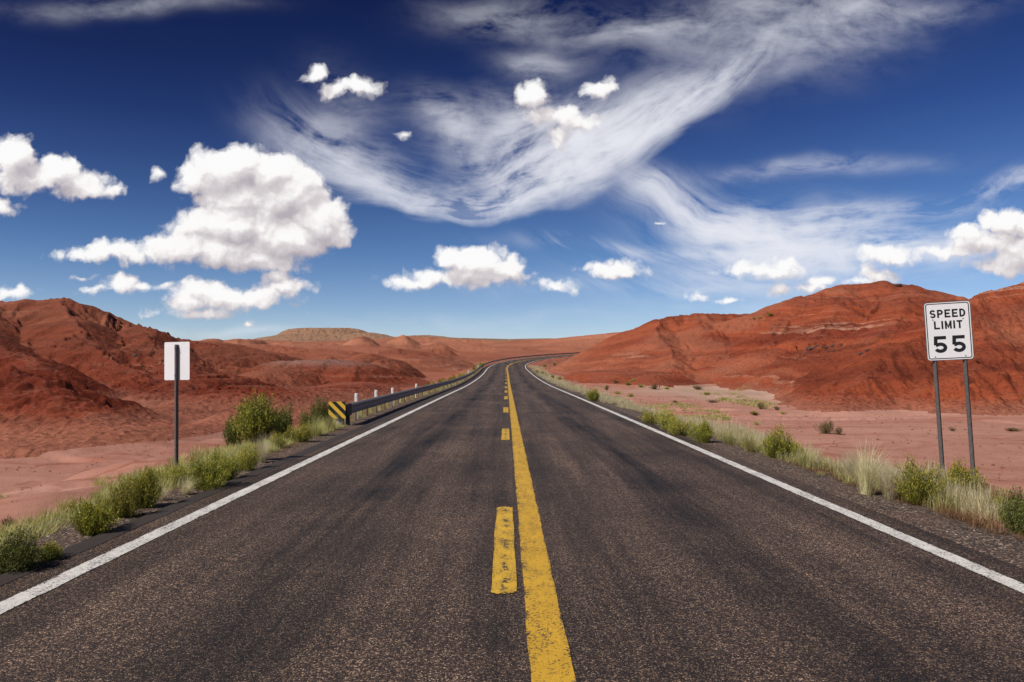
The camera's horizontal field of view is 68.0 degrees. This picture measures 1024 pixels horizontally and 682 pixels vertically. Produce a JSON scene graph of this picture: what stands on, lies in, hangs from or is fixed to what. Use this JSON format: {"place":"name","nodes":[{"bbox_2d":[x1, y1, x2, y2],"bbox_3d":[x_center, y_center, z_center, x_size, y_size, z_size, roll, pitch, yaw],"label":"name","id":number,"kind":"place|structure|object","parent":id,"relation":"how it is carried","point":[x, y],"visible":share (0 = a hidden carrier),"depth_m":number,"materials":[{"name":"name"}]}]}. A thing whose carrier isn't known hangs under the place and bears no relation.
{"place":"outdoors","nodes":[
{"label":"outdoors","id":0,"kind":"place"},
{"bbox_2d":[0,420,356,548],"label":"verge grass","id":1,"kind":"structure","parent":0,"point":[47,516],"depth_m":10.63,"materials":[{"name":"green plant"}]},
{"bbox_2d":[0,356,543,585],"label":"sealed road edge","id":2,"kind":"structure","parent":0,"point":[74,549],"depth_m":8.68,"materials":[{"name":"grey asphalt"}]},
{"bbox_2d":[255,328,554,341],"bbox_3d":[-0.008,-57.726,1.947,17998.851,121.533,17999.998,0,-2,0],"label":"distant plateau","id":3,"kind":"structure","parent":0,"point":[316,334],"depth_m":584.85,"materials":[{"name":"brown stone"}]},
{"bbox_2d":[0,354,1023,681],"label":"road","id":4,"kind":"structure","parent":0,"point":[368,558],"depth_m":5.88,"materials":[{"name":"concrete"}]},
{"bbox_2d":[0,354,573,613],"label":"white edge line","id":5,"kind":"object","parent":4,"relation":"on","point":[43,587],"visible":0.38,"depth_m":7.30,"materials":[{"name":"paint"}]},
{"bbox_2d":[491,506,516,593],"bbox_3d":[-0.073,1.889,7.216,0.199,0.001,3.454,0,-2,0],"label":"yellow dash","id":6,"kind":"object","parent":4,"relation":"on","point":[504,578],"visible":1,"depth_m":6.61,"materials":[{"name":"paint"}]},
{"bbox_2d":[501,428,509,439],"bbox_3d":[-0.157,2.274,18.604,0.201,0.001,3.145,0,-2,0],"label":"yellow dash","id":7,"kind":"object","parent":4,"relation":"on","point":[505,434],"visible":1,"depth_m":18.39,"materials":[{"name":"paint"}]},
{"bbox_2d":[506,355,576,681],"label":"yellow centre line","id":8,"kind":"object","parent":4,"relation":"on","point":[549,651],"visible":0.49,"depth_m":5.60,"materials":[{"name":"paint"}]},
{"bbox_2d":[525,358,1023,592],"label":"white edge line","id":9,"kind":"object","parent":4,"relation":"on","point":[981,570],"visible":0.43,"depth_m":8.01,"materials":[{"name":"paint"}]},
{"bbox_2d":[0,280,1023,458],"bbox_3d":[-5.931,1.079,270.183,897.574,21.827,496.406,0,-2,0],"label":"red hills","id":10,"kind":"structure","parent":0,"point":[77,351],"depth_m":82.86,"materials":[{"name":"red stone"}]},
{"bbox_2d":[0,354,1023,531],"bbox_3d":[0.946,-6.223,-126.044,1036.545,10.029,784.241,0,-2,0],"label":"desert ground","id":11,"kind":"structure","parent":0,"point":[32,495],"depth_m":25.81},
{"bbox_2d":[0,514,13,526],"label":"desert scrub","id":12,"kind":"object","parent":11,"relation":"on","point":[8,520],"visible":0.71,"depth_m":9.63,"materials":[{"name":"brown plant"}]},
{"bbox_2d":[0,525,52,573],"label":"desert shrub","id":13,"kind":"object","parent":11,"relation":"on","point":[17,556],"visible":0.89,"depth_m":6.15,"materials":[{"name":"green plant"}]},
{"bbox_2d":[34,538,63,560],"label":"rabbitbrush","id":14,"kind":"object","parent":11,"relation":"on","point":[52,547],"visible":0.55,"depth_m":6.48,"materials":[{"name":"green plant"}]},
{"bbox_2d":[64,493,120,535],"bbox_3d":[-4.192,1.766,7.610,0.523,0.474,0.524,2,-3,-42],"label":"rabbitbrush","id":15,"kind":"object","parent":11,"relation":"on","point":[95,520],"visible":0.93,"depth_m":7.53,"materials":[{"name":"green plant"}]},
{"bbox_2d":[101,475,145,517],"bbox_3d":[-4.364,1.740,8.452,0.478,0.553,0.407,2,-3,-42],"label":"rabbitbrush","id":16,"kind":"object","parent":11,"relation":"on","point":[125,504],"visible":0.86,"depth_m":8.43,"materials":[{"name":"green plant"}]},
{"bbox_2d":[118,463,164,508],"bbox_3d":[-4.396,1.737,9.050,0.490,0.614,0.449,0,-2,-10],"label":"rabbitbrush","id":17,"kind":"object","parent":11,"relation":"on","point":[145,488],"visible":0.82,"depth_m":9.03,"materials":[{"name":"green plant"}]},
{"bbox_2d":[143,461,190,484],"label":"rabbitbrush","id":18,"kind":"object","parent":11,"relation":"on","point":[174,472],"visible":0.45,"depth_m":10.79,"materials":[{"name":"green plant"}]},
{"bbox_2d":[164,342,189,464],"bbox_3d":[-5.731,1.291,12.900,0.497,2.560,0.063,0,-2,13],"label":"road sign","id":19,"kind":"object","parent":11,"relation":"on","point":[176,362],"visible":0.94,"depth_m":12.93,"materials":[{"name":"metal"}]},
{"bbox_2d":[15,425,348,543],"bbox_3d":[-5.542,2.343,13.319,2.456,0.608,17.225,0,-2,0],"label":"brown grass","id":20,"kind":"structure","parent":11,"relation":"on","point":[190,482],"depth_m":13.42,"materials":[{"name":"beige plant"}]},
{"bbox_2d":[216,453,242,480],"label":"rabbitbrush","id":21,"kind":"object","parent":11,"relation":"on","point":[231,475],"visible":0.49,"depth_m":11.24,"materials":[{"name":"green plant"}]},
{"bbox_2d":[222,414,244,446],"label":"desert shrub","id":22,"kind":"object","parent":11,"relation":"on","point":[230,437],"visible":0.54,"depth_m":17.79,"materials":[{"name":"green plant"}]},
{"bbox_2d":[0,368,484,574],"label":"gravel shoulder","id":23,"kind":"object","parent":11,"relation":"on","point":[71,536],"visible":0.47,"depth_m":12.75},
{"bbox_2d":[156,483,172,500],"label":"grass tuft","id":24,"kind":"object","parent":23,"relation":"on","point":[162,497],"visible":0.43,"depth_m":9.53,"materials":[{"name":"plant"}]},
{"bbox_2d":[172,475,199,494],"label":"grass tuft","id":25,"kind":"object","parent":23,"relation":"on","point":[185,489],"visible":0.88,"depth_m":9.95,"materials":[{"name":"plant"}]},
{"bbox_2d":[181,445,231,490],"bbox_3d":[-4.131,1.760,10.446,0.724,0.646,0.654,-1,-2,20],"label":"rabbitbrush","id":26,"kind":"object","parent":23,"relation":"on","point":[207,476],"visible":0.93,"depth_m":10.37,"materials":[{"name":"green plant"}]},
{"bbox_2d":[243,433,277,462],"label":"grass tuft","id":27,"kind":"object","parent":23,"relation":"on","point":[263,454],"visible":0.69,"depth_m":13.22,"materials":[{"name":"plant"}]},
{"bbox_2d":[305,413,327,435],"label":"grass tuft","id":28,"kind":"object","parent":23,"relation":"on","point":[318,432],"visible":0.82,"depth_m":18.35,"materials":[{"name":"green plant"}]},
{"bbox_2d":[320,412,341,429],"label":"grass tuft","id":29,"kind":"object","parent":23,"relation":"on","point":[333,422],"visible":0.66,"depth_m":19.99,"materials":[{"name":"green plant"}]},
{"bbox_2d":[229,443,261,470],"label":"rabbitbrush","id":30,"kind":"object","parent":11,"relation":"on","point":[249,463],"visible":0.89,"depth_m":12.26,"materials":[{"name":"green plant"}]},
{"bbox_2d":[224,384,282,444],"bbox_3d":[-5.980,1.737,17.511,1.277,1.500,1.438,2,-3,-43],"label":"desert shrub","id":31,"kind":"object","parent":11,"relation":"on","point":[255,421],"visible":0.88,"depth_m":17.20,"materials":[{"name":"green plant"}]},
{"bbox_2d":[267,431,286,448],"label":"rabbitbrush","id":32,"kind":"object","parent":11,"relation":"on","point":[276,439],"visible":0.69,"depth_m":15.57,"materials":[{"name":"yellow plant"}]},
{"bbox_2d":[270,402,294,439],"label":"desert shrub","id":33,"kind":"object","parent":11,"relation":"on","point":[285,421],"visible":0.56,"depth_m":18.27,"materials":[{"name":"green plant"}]},
{"bbox_2d":[280,420,315,442],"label":"rabbitbrush","id":34,"kind":"object","parent":11,"relation":"on","point":[302,434],"visible":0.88,"depth_m":16.81,"materials":[{"name":"green plant"}]},
{"bbox_2d":[297,408,312,426],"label":"desert shrub","id":35,"kind":"object","parent":11,"relation":"on","point":[304,418],"visible":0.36,"depth_m":24.81,"materials":[{"name":"green plant"}]},
{"bbox_2d":[307,394,332,424],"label":"desert shrub","id":36,"kind":"object","parent":11,"relation":"on","point":[321,411],"visible":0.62,"depth_m":23.80,"materials":[{"name":"green plant"}]},
{"bbox_2d":[355,393,357,418],"bbox_3d":[-5.068,2.236,24.700,0.115,1.075,0.024,0,0,0],"label":"marker post","id":37,"kind":"object","parent":11,"relation":"on","point":[356,397],"visible":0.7,"depth_m":24.69,"materials":[{"name":"white plastic"}]},
{"bbox_2d":[242,363,486,444],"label":"rail side grass","id":38,"kind":"structure","parent":11,"relation":"on","point":[386,404],"depth_m":46.21,"materials":[{"name":"green plant"}]},
{"bbox_2d":[328,352,579,425],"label":"guardrail","id":39,"kind":"object","parent":11,"relation":"on","point":[342,410],"visible":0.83,"depth_m":28.88,"materials":[{"name":"black metal"}]},
{"bbox_2d":[1,403,1019,564],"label":"loose gravel","id":40,"kind":"structure","parent":11,"relation":"on","point":[915,510],"depth_m":9.03,"materials":[{"name":"grey gravel"}]},
{"bbox_2d":[2,307,1023,493],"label":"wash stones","id":41,"kind":"object","parent":11,"relation":"on","point":[1001,467],"visible":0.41,"depth_m":34.50,"materials":[{"name":"brown stone"}]},
{"bbox_2d":[638,409,661,423],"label":"rabbitbrush","id":42,"kind":"object","parent":11,"relation":"on","point":[646,418],"visible":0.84,"depth_m":22.28,"materials":[{"name":"green plant"}]},
{"bbox_2d":[656,408,680,429],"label":"rabbitbrush","id":43,"kind":"object","parent":11,"relation":"on","point":[665,419],"visible":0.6,"depth_m":20.04,"materials":[{"name":"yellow plant"}]},
{"bbox_2d":[665,417,697,435],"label":"rabbitbrush","id":44,"kind":"object","parent":11,"relation":"on","point":[677,428],"visible":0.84,"depth_m":18.35,"materials":[{"name":"green plant"}]},
{"bbox_2d":[688,417,713,442],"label":"rabbitbrush","id":45,"kind":"object","parent":11,"relation":"on","point":[702,434],"visible":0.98,"depth_m":16.76,"materials":[{"name":"green plant"}]},
{"bbox_2d":[757,402,768,408],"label":"desert scrub","id":46,"kind":"object","parent":11,"relation":"on","point":[759,405],"visible":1,"depth_m":46.86,"materials":[{"name":"green plant"}]},
{"bbox_2d":[528,368,1023,568],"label":"gravel shoulder","id":47,"kind":"object","parent":11,"relation":"on","point":[893,508],"visible":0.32,"depth_m":8.97},
{"bbox_2d":[585,388,599,400],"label":"rabbitbrush","id":48,"kind":"object","parent":47,"relation":"on","point":[593,395],"visible":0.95,"depth_m":36.88,"materials":[{"name":"green plant"}]},
{"bbox_2d":[717,429,739,444],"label":"grass tuft","id":49,"kind":"object","parent":47,"relation":"on","point":[726,438],"visible":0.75,"depth_m":16.48,"materials":[{"name":"plant"}]},
{"bbox_2d":[736,430,765,451],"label":"grass tuft","id":50,"kind":"object","parent":47,"relation":"on","point":[748,443],"visible":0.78,"depth_m":15.03,"materials":[{"name":"plant"}]},
{"bbox_2d":[756,424,805,457],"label":"rabbitbrush","id":51,"kind":"object","parent":47,"relation":"on","point":[774,447],"visible":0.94,"depth_m":14.19,"materials":[{"name":"green plant"}]},
{"bbox_2d":[785,448,821,466],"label":"grass tuft","id":52,"kind":"object","parent":47,"relation":"on","point":[801,458],"visible":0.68,"depth_m":12.92,"materials":[{"name":"beige plant"}]},
{"bbox_2d":[832,448,869,478],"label":"grass tuft","id":53,"kind":"object","parent":47,"relation":"on","point":[846,471],"visible":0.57,"depth_m":11.46,"materials":[{"name":"plant"}]},
{"bbox_2d":[830,438,895,494],"bbox_3d":[4.689,1.653,10.008,0.974,0.808,1.106,0,-2,0],"label":"grass tuft","id":54,"kind":"object","parent":47,"relation":"on","point":[866,487],"visible":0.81,"depth_m":9.94,"materials":[{"name":"plant"}]},
{"bbox_2d":[865,458,910,499],"bbox_3d":[4.820,1.767,9.684,0.735,0.574,0.741,2,-3,-44],"label":"grass tuft","id":55,"kind":"object","parent":47,"relation":"on","point":[888,491],"visible":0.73,"depth_m":9.65,"materials":[{"name":"plant"}]},
{"bbox_2d":[890,452,947,505],"bbox_3d":[5.104,1.737,9.571,0.658,0.693,0.758,0,-2,7],"label":"rabbitbrush","id":56,"kind":"object","parent":47,"relation":"on","point":[914,489],"visible":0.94,"depth_m":9.42,"materials":[{"name":"green plant"}]},
{"bbox_2d":[813,417,833,433],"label":"desert scrub","id":57,"kind":"object","parent":11,"relation":"on","point":[827,428],"visible":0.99,"depth_m":31.99,"materials":[{"name":"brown plant"}]},
{"bbox_2d":[831,426,842,434],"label":"desert scrub","id":58,"kind":"object","parent":11,"relation":"on","point":[839,430],"visible":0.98,"depth_m":31.56,"materials":[{"name":"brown plant"}]},
{"bbox_2d":[923,300,975,480],"bbox_3d":[6.799,0.966,11.762,0.724,3.189,0.048,0,-2,13],"label":"speed limit sign","id":59,"kind":"object","parent":11,"relation":"on","point":[948,331],"visible":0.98,"depth_m":11.78,"materials":[{"name":"metal"}]},
{"bbox_2d":[942,457,988,495],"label":"rabbitbrush","id":60,"kind":"object","parent":11,"relation":"on","point":[955,471],"visible":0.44,"depth_m":9.76,"materials":[{"name":"green plant"}]},
{"bbox_2d":[984,493,1007,511],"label":"rabbitbrush","id":61,"kind":"object","parent":11,"relation":"on","point":[998,500],"visible":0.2,"depth_m":8.82,"materials":[{"name":"green plant"}]},
{"bbox_2d":[997,484,1023,535],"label":"desert shrub","id":62,"kind":"object","parent":11,"relation":"on","point":[1015,520],"visible":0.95,"depth_m":7.78,"materials":[{"name":"green plant"}]},
{"bbox_2d":[1004,427,1019,430],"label":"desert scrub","id":63,"kind":"object","parent":11,"relation":"on","point":[1012,429],"visible":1,"depth_m":34.05,"materials":[{"name":"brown plant"}]},
{"bbox_2d":[0,0,1023,340],"label":"sky","id":64,"kind":"structure","parent":0,"point":[194,170],"materials":[{"name":"blue"}]},
{"bbox_2d":[595,383,790,419],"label":"flats grass","id":65,"kind":"structure","parent":0,"point":[747,400],"depth_m":50.08,"materials":[{"name":"plant"}]},
{"bbox_2d":[527,364,1023,523],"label":"dry grass","id":66,"kind":"structure","parent":0,"point":[971,504],"depth_m":14.30,"materials":[{"name":"plant"}]},
{"bbox_2d":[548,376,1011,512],"bbox_3d":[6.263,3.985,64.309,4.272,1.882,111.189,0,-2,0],"label":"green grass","id":67,"kind":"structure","parent":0,"point":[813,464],"depth_m":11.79,"materials":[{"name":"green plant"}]},
{"bbox_2d":[783,460,1023,542],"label":"brown grass","id":68,"kind":"structure","parent":0,"point":[975,522],"depth_m":8.57,"materials":[{"name":"beige plant"}]}
]}

